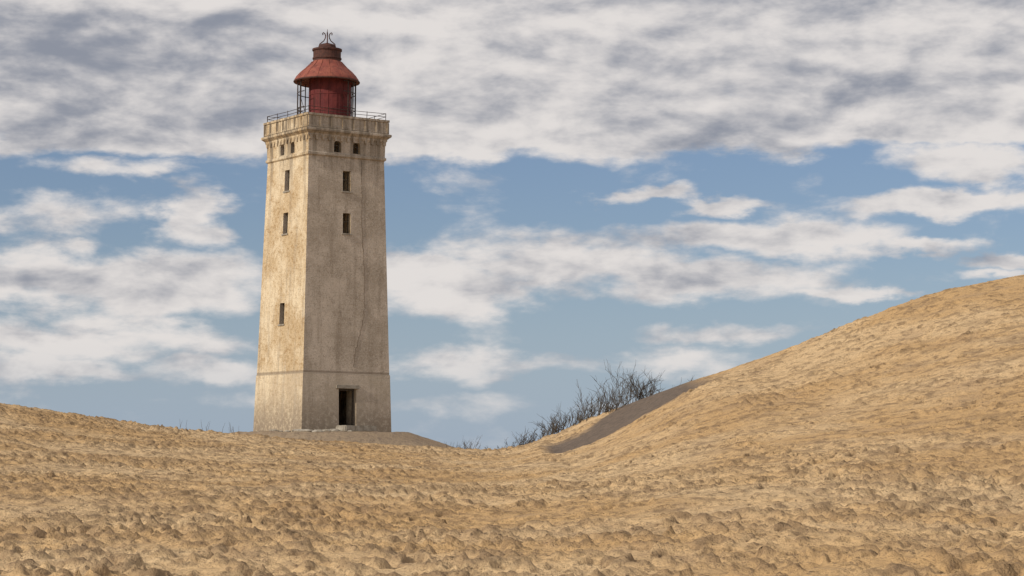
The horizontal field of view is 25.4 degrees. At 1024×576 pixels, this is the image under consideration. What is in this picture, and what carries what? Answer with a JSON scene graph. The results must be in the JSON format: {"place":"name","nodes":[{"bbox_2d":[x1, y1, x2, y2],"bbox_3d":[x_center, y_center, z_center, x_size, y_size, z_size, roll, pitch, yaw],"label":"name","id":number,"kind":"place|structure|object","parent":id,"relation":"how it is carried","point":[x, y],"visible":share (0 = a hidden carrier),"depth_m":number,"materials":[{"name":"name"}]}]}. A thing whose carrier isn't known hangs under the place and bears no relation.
{"place":"outdoors","nodes":[
{"label":"outdoors","id":0,"kind":"place"},
{"bbox_2d":[0,275,1023,575],"bbox_3d":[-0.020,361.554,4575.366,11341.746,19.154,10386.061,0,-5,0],"label":"sand dune","id":1,"kind":"structure","parent":0,"point":[888,441],"depth_m":58.57,"materials":[{"name":"beige sand"}]},
{"bbox_2d":[256,429,351,431],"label":"rubble","id":2,"kind":"object","parent":1,"relation":"on","point":[317,430],"visible":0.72,"depth_m":125.24,"materials":[{"name":"concrete"}]},
{"bbox_2d":[253,112,391,431],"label":"walls","id":3,"kind":"structure","parent":1,"relation":"on","point":[314,274],"depth_m":128.45,"materials":[{"name":"paint"}]},
{"bbox_2d":[278,190,351,325],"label":"window sills","id":4,"kind":"structure","parent":3,"relation":"attached to","point":[342,233],"depth_m":128.73,"materials":[{"name":"beige concrete"}]},
{"bbox_2d":[283,143,357,323],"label":"window frames","id":5,"kind":"structure","parent":3,"relation":"attached to","point":[347,180],"depth_m":129.13,"materials":[{"name":"brown wood"}]},
{"bbox_2d":[264,115,388,147],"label":"cornice brackets","id":6,"kind":"object","parent":3,"relation":"attached to","point":[323,136],"visible":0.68,"depth_m":129.13,"materials":[{"name":"paint"}]},
{"bbox_2d":[297,79,355,116],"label":"lantern cage","id":7,"kind":"object","parent":3,"relation":"on","point":[353,108],"visible":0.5,"depth_m":130.74,"materials":[{"name":"black metal"}]},
{"bbox_2d":[267,105,385,121],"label":"gallery railing","id":8,"kind":"object","parent":3,"relation":"on","point":[347,113],"visible":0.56,"depth_m":129.57,"materials":[{"name":"metal"}]},
{"bbox_2d":[309,78,350,115],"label":"lantern drum","id":9,"kind":"object","parent":3,"relation":"on","point":[314,85],"visible":0.4,"depth_m":130.24,"materials":[{"name":"red metal"}]},
{"bbox_2d":[295,59,358,86],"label":"lantern roof","id":10,"kind":"structure","parent":9,"relation":"on","point":[325,69],"depth_m":130.23,"materials":[{"name":"red metal"}]},
{"bbox_2d":[294,60,356,79],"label":"roof seams","id":11,"kind":"object","parent":10,"relation":"on","point":[329,67],"visible":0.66,"depth_m":130.53,"materials":[{"name":"red metal"}]},
{"bbox_2d":[293,76,359,85],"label":"roof gutter","id":12,"kind":"object","parent":10,"relation":"attached to","point":[326,77],"visible":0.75,"depth_m":129.70,"materials":[{"name":"red metal"}]},
{"bbox_2d":[312,43,341,60],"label":"roof ventilator","id":13,"kind":"object","parent":10,"relation":"on","point":[327,51],"visible":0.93,"depth_m":130.82,"materials":[{"name":"red metal"}]},
{"bbox_2d":[319,29,335,45],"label":"roof finial","id":14,"kind":"object","parent":13,"relation":"on","point":[327,37],"visible":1,"depth_m":131.52,"materials":[{"name":"black metal"}]},
{"bbox_2d":[309,78,350,115],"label":"lantern seams","id":15,"kind":"object","parent":9,"relation":"attached to","point":[328,92],"visible":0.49,"depth_m":130.18,"materials":[{"name":"red metal"}]},
{"bbox_2d":[339,389,353,424],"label":"door frame","id":16,"kind":"object","parent":3,"relation":"attached to","point":[352,415],"visible":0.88,"depth_m":127.98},
{"bbox_2d":[336,385,359,388],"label":"door lintel","id":17,"kind":"structure","parent":3,"relation":"attached to","point":[349,386],"depth_m":127.61,"materials":[{"name":"beige concrete"}]},
{"bbox_2d":[353,162,364,365],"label":"wall crack","id":18,"kind":"structure","parent":3,"relation":"attached to","point":[363,263],"depth_m":128.95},
{"bbox_2d":[336,425,376,431],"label":"door step","id":19,"kind":"object","parent":1,"relation":"on","point":[345,428],"depth_m":126.55,"materials":[{"name":"concrete"}]},
{"bbox_2d":[452,437,487,448],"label":"shrub","id":20,"kind":"object","parent":1,"relation":"on","point":[470,444],"visible":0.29,"depth_m":120.71,"materials":[{"name":"plant"}]},
{"bbox_2d":[497,428,537,447],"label":"shrub","id":21,"kind":"object","parent":1,"relation":"on","point":[524,441],"visible":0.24,"depth_m":120.22,"materials":[{"name":"plant"}]},
{"bbox_2d":[528,405,588,439],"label":"shrub","id":22,"kind":"object","parent":1,"relation":"on","point":[555,429],"visible":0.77,"depth_m":119.31,"materials":[{"name":"brown plant"}]},
{"bbox_2d":[572,377,618,425],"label":"shrub","id":23,"kind":"object","parent":1,"relation":"on","point":[593,413],"visible":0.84,"depth_m":117.34,"materials":[{"name":"brown plant"}]},
{"bbox_2d":[595,359,663,413],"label":"shrub","id":24,"kind":"object","parent":1,"relation":"on","point":[634,392],"visible":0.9,"depth_m":115.08,"materials":[{"name":"brown plant"}]},
{"bbox_2d":[0,0,1023,449],"label":"sky","id":25,"kind":"structure","parent":0,"point":[673,190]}
]}

